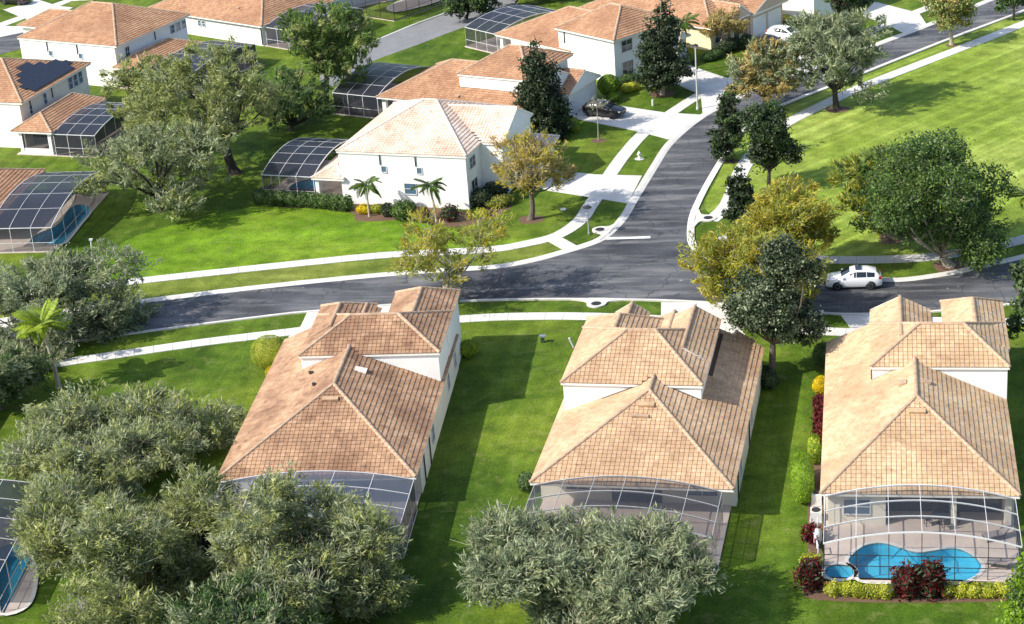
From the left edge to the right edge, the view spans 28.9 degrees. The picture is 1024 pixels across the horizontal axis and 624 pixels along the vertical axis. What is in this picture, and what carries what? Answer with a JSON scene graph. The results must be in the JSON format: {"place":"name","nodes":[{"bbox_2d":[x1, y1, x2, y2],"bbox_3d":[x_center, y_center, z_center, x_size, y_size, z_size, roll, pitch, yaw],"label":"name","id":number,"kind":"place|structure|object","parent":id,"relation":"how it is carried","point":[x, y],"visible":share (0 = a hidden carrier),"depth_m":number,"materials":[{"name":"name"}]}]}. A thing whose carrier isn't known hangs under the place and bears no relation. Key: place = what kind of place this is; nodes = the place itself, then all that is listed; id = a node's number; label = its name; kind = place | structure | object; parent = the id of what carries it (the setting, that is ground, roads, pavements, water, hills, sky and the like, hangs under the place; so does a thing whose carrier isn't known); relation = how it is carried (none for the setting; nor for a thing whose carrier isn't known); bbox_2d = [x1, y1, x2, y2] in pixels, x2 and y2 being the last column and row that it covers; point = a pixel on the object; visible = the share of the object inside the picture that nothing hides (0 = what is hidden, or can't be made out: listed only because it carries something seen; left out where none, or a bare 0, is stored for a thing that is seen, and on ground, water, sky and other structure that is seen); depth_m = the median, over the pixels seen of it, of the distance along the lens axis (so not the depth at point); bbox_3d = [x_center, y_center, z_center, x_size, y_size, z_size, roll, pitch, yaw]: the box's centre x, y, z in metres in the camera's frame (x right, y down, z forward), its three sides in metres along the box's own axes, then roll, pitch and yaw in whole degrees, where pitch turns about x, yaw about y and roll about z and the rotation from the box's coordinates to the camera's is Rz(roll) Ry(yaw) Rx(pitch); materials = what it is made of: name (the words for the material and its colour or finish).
{"place":"outdoors","nodes":[
{"label":"outdoors","id":0,"kind":"place"},
{"bbox_2d":[0,168,45,205],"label":"house","id":1,"kind":"structure","parent":0,"point":[11,179],"depth_m":204.65,"materials":[{"name":"tile"}]},
{"bbox_2d":[0,0,78,36],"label":"driveway","id":2,"kind":"structure","parent":0,"point":[31,9],"depth_m":284.05,"materials":[{"name":"concrete"}]},
{"bbox_2d":[0,57,105,154],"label":"house","id":3,"kind":"structure","parent":0,"point":[42,101],"depth_m":226.14,"materials":[{"name":"white paint"}]},
{"bbox_2d":[17,1,203,86],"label":"house","id":4,"kind":"structure","parent":0,"point":[98,35],"depth_m":247.97,"materials":[{"name":"white paint"}]},
{"bbox_2d":[102,206,538,280],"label":"lawn","id":5,"kind":"structure","parent":0,"point":[254,236],"depth_m":192.30,"materials":[{"name":"plant"}]},
{"bbox_2d":[219,286,461,493],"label":"house","id":6,"kind":"structure","parent":0,"point":[367,387],"depth_m":149.51,"materials":[{"name":"tile"}]},
{"bbox_2d":[320,0,517,85],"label":"road","id":7,"kind":"structure","parent":0,"point":[420,33],"depth_m":257.65,"materials":[{"name":"asphalt"}]},
{"bbox_2d":[31,6,929,294],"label":"sidewalk","id":8,"kind":"structure","parent":0,"point":[611,172],"depth_m":189.24,"materials":[{"name":"concrete"}]},
{"bbox_2d":[376,44,600,115],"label":"house","id":9,"kind":"structure","parent":0,"point":[495,77],"depth_m":221.31,"materials":[{"name":"tile"}]},
{"bbox_2d":[0,0,1023,623],"bbox_3d":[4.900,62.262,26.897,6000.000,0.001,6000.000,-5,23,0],"label":"ground","id":10,"kind":"structure","parent":0,"point":[506,400],"depth_m":159.74,"materials":[{"name":"green plant"}]},
{"bbox_2d":[0,538,33,615],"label":"pool deck","id":11,"kind":"structure","parent":10,"relation":"on","point":[20,598],"depth_m":133.88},
{"bbox_2d":[0,479,31,612],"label":"pool enclosure","id":12,"kind":"object","parent":11,"relation":"on","point":[10,495],"visible":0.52,"depth_m":138.34,"materials":[{"name":"white metal"}]},
{"bbox_2d":[0,542,37,615],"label":"swimming pool","id":13,"kind":"structure","parent":11,"relation":"in","point":[12,560],"depth_m":137.47,"materials":[{"name":"liquid"}]},
{"bbox_2d":[0,337,57,410],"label":"tree","id":14,"kind":"object","parent":10,"relation":"on","point":[16,375],"visible":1,"depth_m":159.88,"materials":[{"name":"green plant"}]},
{"bbox_2d":[11,297,71,388],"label":"palm tree","id":15,"kind":"object","parent":10,"relation":"on","point":[31,319],"visible":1,"depth_m":161.38,"materials":[{"name":"plant"}]},
{"bbox_2d":[0,193,108,252],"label":"pool deck","id":16,"kind":"structure","parent":10,"relation":"on","point":[100,201],"depth_m":194.19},
{"bbox_2d":[0,171,106,251],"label":"pool enclosure","id":17,"kind":"object","parent":16,"relation":"on","point":[33,207],"visible":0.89,"depth_m":196.35,"materials":[{"name":"white metal"}]},
{"bbox_2d":[17,134,122,157],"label":"pool deck","id":18,"kind":"structure","parent":10,"relation":"on","point":[20,153],"depth_m":221.97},
{"bbox_2d":[53,102,139,156],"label":"pool enclosure","id":19,"kind":"object","parent":18,"relation":"on","point":[96,124],"visible":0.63,"depth_m":221.05,"materials":[{"name":"white metal"}]},
{"bbox_2d":[0,238,162,374],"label":"tree","id":20,"kind":"object","parent":10,"relation":"on","point":[68,281],"visible":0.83,"depth_m":171.90,"materials":[{"name":"green plant"}]},
{"bbox_2d":[17,431,145,509],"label":"tree","id":21,"kind":"object","parent":10,"relation":"on","point":[83,464],"visible":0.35,"depth_m":137.40,"materials":[{"name":"green plant"}]},
{"bbox_2d":[38,568,164,623],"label":"tree","id":22,"kind":"object","parent":10,"relation":"on","point":[96,608],"visible":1,"depth_m":120.86,"materials":[{"name":"green plant"}]},
{"bbox_2d":[0,377,247,482],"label":"tree","id":23,"kind":"object","parent":10,"relation":"on","point":[157,431],"visible":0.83,"depth_m":147.64,"materials":[{"name":"green plant"}]},
{"bbox_2d":[3,462,252,623],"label":"tree","id":24,"kind":"object","parent":10,"relation":"on","point":[115,541],"visible":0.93,"depth_m":129.53,"materials":[{"name":"green plant"}]},
{"bbox_2d":[96,51,191,157],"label":"tree","id":25,"kind":"object","parent":10,"relation":"on","point":[128,76],"visible":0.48,"depth_m":213.75,"materials":[{"name":"green plant"}]},
{"bbox_2d":[70,111,237,220],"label":"tree","id":26,"kind":"object","parent":10,"relation":"on","point":[149,145],"visible":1,"depth_m":197.23,"materials":[{"name":"green plant"}]},
{"bbox_2d":[120,63,259,94],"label":"pool deck","id":27,"kind":"structure","parent":10,"relation":"on","point":[205,89],"depth_m":247.43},
{"bbox_2d":[150,40,257,93],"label":"pool enclosure","id":28,"kind":"object","parent":27,"relation":"on","point":[239,51],"visible":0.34,"depth_m":246.37,"materials":[{"name":"white metal"}]},
{"bbox_2d":[121,33,289,174],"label":"tree","id":29,"kind":"object","parent":10,"relation":"on","point":[240,91],"visible":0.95,"depth_m":206.62,"materials":[{"name":"green plant"}]},
{"bbox_2d":[145,559,334,623],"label":"tree","id":30,"kind":"object","parent":10,"relation":"on","point":[254,608],"visible":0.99,"depth_m":119.04,"materials":[{"name":"green plant"}]},
{"bbox_2d":[149,0,337,45],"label":"house","id":31,"kind":"structure","parent":10,"relation":"on","point":[245,21],"depth_m":261.53,"materials":[{"name":"white paint"}]},
{"bbox_2d":[250,334,283,369],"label":"shrub","id":32,"kind":"object","parent":10,"relation":"on","point":[266,351],"visible":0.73,"depth_m":163.39,"materials":[{"name":"green plant"}]},
{"bbox_2d":[0,242,561,317],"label":"verge","id":33,"kind":"structure","parent":10,"relation":"on","point":[179,286],"depth_m":183.57,"materials":[{"name":"green plant"}]},
{"bbox_2d":[253,63,336,132],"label":"tree","id":34,"kind":"object","parent":10,"relation":"on","point":[297,99],"visible":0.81,"depth_m":220.41,"materials":[{"name":"green plant"}]},
{"bbox_2d":[202,493,420,559],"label":"pool deck","id":35,"kind":"structure","parent":10,"relation":"on","point":[418,496],"depth_m":141.71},
{"bbox_2d":[200,470,417,558],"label":"pool enclosure","id":36,"kind":"object","parent":35,"relation":"on","point":[398,492],"visible":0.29,"depth_m":137.89,"materials":[{"name":"white metal"}]},
{"bbox_2d":[204,458,422,623],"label":"tree","id":37,"kind":"object","parent":10,"relation":"on","point":[351,577],"visible":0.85,"depth_m":126.14,"materials":[{"name":"green plant"}]},
{"bbox_2d":[273,0,380,105],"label":"tree","id":38,"kind":"object","parent":10,"relation":"on","point":[337,28],"visible":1,"depth_m":226.45,"materials":[{"name":"green plant"}]},
{"bbox_2d":[317,160,342,195],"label":"pool deck","id":39,"kind":"structure","parent":10,"relation":"on","point":[333,187],"depth_m":205.15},
{"bbox_2d":[261,137,348,193],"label":"pool enclosure","id":40,"kind":"object","parent":39,"relation":"on","point":[295,164],"visible":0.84,"depth_m":203.08,"materials":[{"name":"white metal"}]},
{"bbox_2d":[333,83,397,118],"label":"pool deck","id":41,"kind":"structure","parent":10,"relation":"on","point":[388,87],"depth_m":230.18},
{"bbox_2d":[332,62,429,117],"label":"pool enclosure","id":42,"kind":"object","parent":41,"relation":"on","point":[351,97],"visible":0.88,"depth_m":227.32,"materials":[{"name":"white metal"}]},
{"bbox_2d":[255,187,511,227],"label":"mulch bed","id":43,"kind":"object","parent":10,"relation":"on","point":[461,221],"visible":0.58,"depth_m":195.44,"materials":[{"name":"soil"}]},
{"bbox_2d":[310,98,559,209],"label":"house","id":44,"kind":"structure","parent":10,"relation":"on","point":[397,147],"depth_m":198.11,"materials":[{"name":"white paint"}]},
{"bbox_2d":[385,203,515,300],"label":"tree","id":45,"kind":"object","parent":10,"relation":"on","point":[408,263],"visible":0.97,"depth_m":171.88,"materials":[{"name":"yellow plant"}]},
{"bbox_2d":[440,0,502,19],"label":"tree","id":46,"kind":"object","parent":10,"relation":"on","point":[458,7],"visible":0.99,"depth_m":260.41,"materials":[{"name":"green plant"}]},
{"bbox_2d":[465,37,510,53],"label":"pool deck","id":47,"kind":"structure","parent":10,"relation":"on","point":[508,41],"depth_m":250.07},
{"bbox_2d":[465,5,555,52],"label":"pool enclosure","id":48,"kind":"object","parent":47,"relation":"on","point":[480,32],"visible":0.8,"depth_m":248.85,"materials":[{"name":"white metal"}]},
{"bbox_2d":[0,0,992,327],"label":"kerb","id":49,"kind":"structure","parent":10,"relation":"on","point":[644,182],"depth_m":183.60,"materials":[{"name":"concrete"}]},
{"bbox_2d":[519,215,544,223],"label":"mulch ring","id":50,"kind":"object","parent":10,"relation":"on","point":[522,220],"visible":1,"depth_m":192.19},
{"bbox_2d":[486,123,579,220],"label":"tree","id":51,"kind":"object","parent":50,"relation":"on","point":[530,151],"visible":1,"depth_m":189.40,"materials":[{"name":"beige plant"}]},
{"bbox_2d":[509,35,576,142],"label":"tree","id":52,"kind":"object","parent":10,"relation":"on","point":[536,92],"visible":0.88,"depth_m":212.04,"materials":[{"name":"green plant"}]},
{"bbox_2d":[494,2,690,79],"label":"house","id":53,"kind":"structure","parent":10,"relation":"on","point":[602,40],"depth_m":233.36,"materials":[{"name":"white paint"}]},
{"bbox_2d":[450,498,735,623],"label":"tree","id":54,"kind":"object","parent":10,"relation":"on","point":[627,574],"visible":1,"depth_m":121.79,"materials":[{"name":"green plant"}]},
{"bbox_2d":[650,91,674,96],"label":"mulch ring","id":55,"kind":"object","parent":10,"relation":"on","point":[667,93],"visible":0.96,"depth_m":226.26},
{"bbox_2d":[631,0,697,95],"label":"tree","id":56,"kind":"object","parent":55,"relation":"on","point":[661,67],"visible":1,"depth_m":222.98,"materials":[{"name":"green plant"}]},
{"bbox_2d":[580,0,788,50],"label":"house","id":57,"kind":"structure","parent":10,"relation":"on","point":[763,15],"depth_m":244.40,"materials":[{"name":"tile"}]},
{"bbox_2d":[694,505,730,572],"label":"pool deck","id":58,"kind":"structure","parent":10,"relation":"on","point":[726,510],"depth_m":134.49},
{"bbox_2d":[522,475,722,570],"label":"pool enclosure","id":59,"kind":"object","parent":58,"relation":"on","point":[699,508],"visible":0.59,"depth_m":133.29,"materials":[{"name":"grey"}]},
{"bbox_2d":[697,5,750,41],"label":"tree","id":60,"kind":"object","parent":10,"relation":"on","point":[725,21],"visible":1,"depth_m":238.11,"materials":[{"name":"beige plant"}]},
{"bbox_2d":[675,214,832,313],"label":"tree","id":61,"kind":"object","parent":10,"relation":"on","point":[719,262],"visible":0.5,"depth_m":163.73,"materials":[{"name":"yellow plant"}]},
{"bbox_2d":[724,34,808,105],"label":"tree","id":62,"kind":"object","parent":10,"relation":"on","point":[770,79],"visible":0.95,"depth_m":214.65,"materials":[{"name":"green plant"}]},
{"bbox_2d":[715,232,834,369],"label":"tree","id":63,"kind":"object","parent":10,"relation":"on","point":[760,304],"visible":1,"depth_m":152.11,"materials":[{"name":"green plant"}]},
{"bbox_2d":[735,171,843,253],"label":"tree","id":64,"kind":"object","parent":10,"relation":"on","point":[776,202],"visible":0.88,"depth_m":171.31,"materials":[{"name":"plant"}]},
{"bbox_2d":[790,452,814,502],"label":"shrub","id":65,"kind":"object","parent":10,"relation":"on","point":[802,480],"visible":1,"depth_m":137.23,"materials":[{"name":"green plant"}]},
{"bbox_2d":[687,9,1023,281],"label":"kerb","id":66,"kind":"structure","parent":10,"relation":"on","point":[704,189],"depth_m":194.94,"materials":[{"name":"concrete"}]},
{"bbox_2d":[704,13,1023,212],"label":"verge","id":67,"kind":"structure","parent":10,"relation":"on","point":[715,195],"depth_m":222.35,"materials":[{"name":"green plant"}]},
{"bbox_2d":[725,159,738,162],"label":"mulch ring","id":68,"kind":"object","parent":67,"relation":"on","point":[735,161],"visible":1,"depth_m":203.55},
{"bbox_2d":[705,74,745,160],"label":"tree","id":69,"kind":"object","parent":68,"relation":"on","point":[728,136],"visible":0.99,"depth_m":201.77,"materials":[{"name":"green plant"}]},
{"label":"mulch ring","id":70,"kind":"structure","parent":67,"relation":"on","visible":0},
{"bbox_2d":[918,0,979,44],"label":"tree","id":71,"kind":"object","parent":70,"relation":"on","point":[956,10],"visible":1,"depth_m":233.44,"materials":[{"name":"green plant"}]},
{"bbox_2d":[802,453,1011,602],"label":"mulch bed","id":72,"kind":"object","parent":10,"relation":"on","point":[820,594],"visible":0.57,"depth_m":125.89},
{"bbox_2d":[792,556,827,595],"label":"shrub","id":73,"kind":"object","parent":72,"relation":"on","point":[808,573],"visible":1,"depth_m":126.73,"materials":[{"name":"red plant"}]},
{"bbox_2d":[888,558,930,601],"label":"shrub","id":74,"kind":"object","parent":72,"relation":"on","point":[902,583],"visible":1,"depth_m":124.98,"materials":[{"name":"red plant"}]},
{"bbox_2d":[914,553,951,602],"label":"shrub","id":75,"kind":"object","parent":72,"relation":"on","point":[935,575],"visible":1,"depth_m":124.69,"materials":[{"name":"red plant"}]},
{"bbox_2d":[819,295,1021,525],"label":"house","id":76,"kind":"structure","parent":10,"relation":"on","point":[915,393],"depth_m":139.41,"materials":[{"name":"tile"}]},
{"bbox_2d":[886,497,948,510],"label":"sliding door","id":77,"kind":"structure","parent":76,"relation":"in","point":[902,505],"depth_m":135.13,"materials":[{"name":"glass"}]},
{"bbox_2d":[956,498,1001,511],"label":"sliding door","id":78,"kind":"structure","parent":76,"relation":"in","point":[994,503],"depth_m":134.37,"materials":[{"name":"glass"}]},
{"bbox_2d":[822,509,1019,582],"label":"pool deck","id":79,"kind":"structure","parent":10,"relation":"on","point":[977,546],"depth_m":132.11,"materials":[{"name":"concrete"}]},
{"bbox_2d":[821,562,857,580],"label":"hot tub","id":80,"kind":"structure","parent":79,"relation":"in","point":[839,571],"depth_m":129.62,"materials":[{"name":"liquid"}]},
{"bbox_2d":[844,541,985,584],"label":"swimming pool","id":81,"kind":"structure","parent":79,"relation":"in","point":[881,548],"depth_m":130.56,"materials":[{"name":"liquid"}]},
{"bbox_2d":[823,484,1022,580],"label":"pool enclosure","id":82,"kind":"object","parent":79,"relation":"on","point":[955,534],"visible":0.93,"depth_m":127.84,"materials":[{"name":"white metal"}]},
{"bbox_2d":[932,260,967,271],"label":"mulch ring","id":83,"kind":"object","parent":10,"relation":"on","point":[938,266],"visible":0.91,"depth_m":174.12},
{"bbox_2d":[856,126,1019,274],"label":"tree","id":84,"kind":"object","parent":83,"relation":"on","point":[918,183],"visible":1,"depth_m":169.65,"materials":[{"name":"green plant"}]},
{"bbox_2d":[995,549,1023,623],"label":"tree","id":85,"kind":"object","parent":10,"relation":"on","point":[1014,609],"visible":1,"depth_m":116.72,"materials":[{"name":"green plant"}]},
{"bbox_2d":[1004,258,1023,357],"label":"tree","id":86,"kind":"object","parent":10,"relation":"on","point":[1015,321],"visible":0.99,"depth_m":153.94,"materials":[{"name":"green plant"}]},
{"bbox_2d":[0,0,1023,345],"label":"road","id":87,"kind":"structure","parent":0,"point":[646,268],"depth_m":179.03,"materials":[{"name":"asphalt"}]},
{"bbox_2d":[0,298,1014,352],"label":"kerb","id":88,"kind":"structure","parent":87,"relation":"on","point":[467,300],"depth_m":173.87,"materials":[{"name":"concrete"}]},
{"bbox_2d":[825,264,881,290],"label":"parked car","id":89,"kind":"object","parent":87,"relation":"on","point":[866,276],"visible":0.97,"depth_m":170.60,"materials":[{"name":"white paint"}]},
{"bbox_2d":[56,312,1023,366],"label":"sidewalk","id":90,"kind":"structure","parent":0,"point":[297,330],"depth_m":170.34,"materials":[{"name":"concrete"}]},
{"bbox_2d":[537,170,641,202],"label":"driveway","id":91,"kind":"structure","parent":0,"point":[622,188],"depth_m":199.59,"materials":[{"name":"concrete"}]},
{"bbox_2d":[573,106,698,138],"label":"driveway","id":92,"kind":"structure","parent":0,"point":[635,119],"depth_m":217.93,"materials":[{"name":"concrete"}]},
{"bbox_2d":[582,99,625,118],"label":"parked car","id":93,"kind":"object","parent":92,"relation":"on","point":[611,110],"visible":0.94,"depth_m":219.46,"materials":[{"name":"black paint"}]},
{"bbox_2d":[528,301,764,505],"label":"house","id":94,"kind":"structure","parent":0,"point":[674,394],"depth_m":143.93,"materials":[{"name":"tile"}]},
{"bbox_2d":[676,65,726,112],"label":"driveway","id":95,"kind":"structure","parent":0,"point":[705,79],"depth_m":228.66,"materials":[{"name":"concrete"}]},
{"bbox_2d":[661,302,744,334],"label":"driveway","id":96,"kind":"structure","parent":0,"point":[667,307],"depth_m":169.75,"materials":[{"name":"concrete"}]},
{"bbox_2d":[782,0,836,18],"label":"house","id":97,"kind":"structure","parent":0,"point":[791,7],"depth_m":250.39,"materials":[{"name":"white paint"}]},
{"bbox_2d":[709,20,1023,221],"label":"sidewalk","id":98,"kind":"structure","parent":0,"point":[744,161],"depth_m":224.91,"materials":[{"name":"concrete"}]},
{"bbox_2d":[718,235,1023,263],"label":"sidewalk","id":99,"kind":"structure","parent":0,"point":[1017,240],"depth_m":176.81,"materials":[{"name":"concrete"}]},
{"bbox_2d":[737,27,1023,255],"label":"field","id":100,"kind":"structure","parent":0,"point":[976,93],"depth_m":210.22,"materials":[{"name":"green plant"}]},
{"bbox_2d":[719,164,761,224],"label":"tree","id":101,"kind":"object","parent":100,"relation":"on","point":[739,192],"visible":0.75,"depth_m":185.23,"materials":[{"name":"green plant"}]},
{"bbox_2d":[825,106,849,112],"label":"mulch ring","id":102,"kind":"object","parent":100,"relation":"on","point":[831,110],"visible":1,"depth_m":216.44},
{"bbox_2d":[778,6,894,110],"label":"tree","id":103,"kind":"object","parent":102,"relation":"on","point":[819,35],"visible":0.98,"depth_m":213.35,"materials":[{"name":"green plant"}]},
{"bbox_2d":[879,232,912,243],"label":"mulch ring","id":104,"kind":"object","parent":100,"relation":"on","point":[887,239],"visible":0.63,"depth_m":180.70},
{"bbox_2d":[824,140,906,238],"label":"tree","id":105,"kind":"object","parent":104,"relation":"on","point":[852,169],"visible":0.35,"depth_m":178.12,"materials":[{"name":"green plant"}]},
{"label":"mulch ring","id":106,"kind":"structure","parent":100,"relation":"on","visible":0},
{"bbox_2d":[735,96,805,188],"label":"tree","id":107,"kind":"object","parent":106,"relation":"on","point":[772,144],"visible":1,"depth_m":192.01,"materials":[{"name":"green plant"}]},
{"bbox_2d":[863,2,925,32],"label":"driveway","id":108,"kind":"structure","parent":0,"point":[892,12],"depth_m":249.25,"materials":[{"name":"concrete"}]},
{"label":"pool deck","id":109,"kind":"structure","parent":0,"visible":0},
{"bbox_2d":[265,3,363,48],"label":"pool enclosure","id":110,"kind":"object","parent":109,"relation":"on","point":[273,38],"visible":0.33,"depth_m":256.64,"materials":[{"name":"white metal"}]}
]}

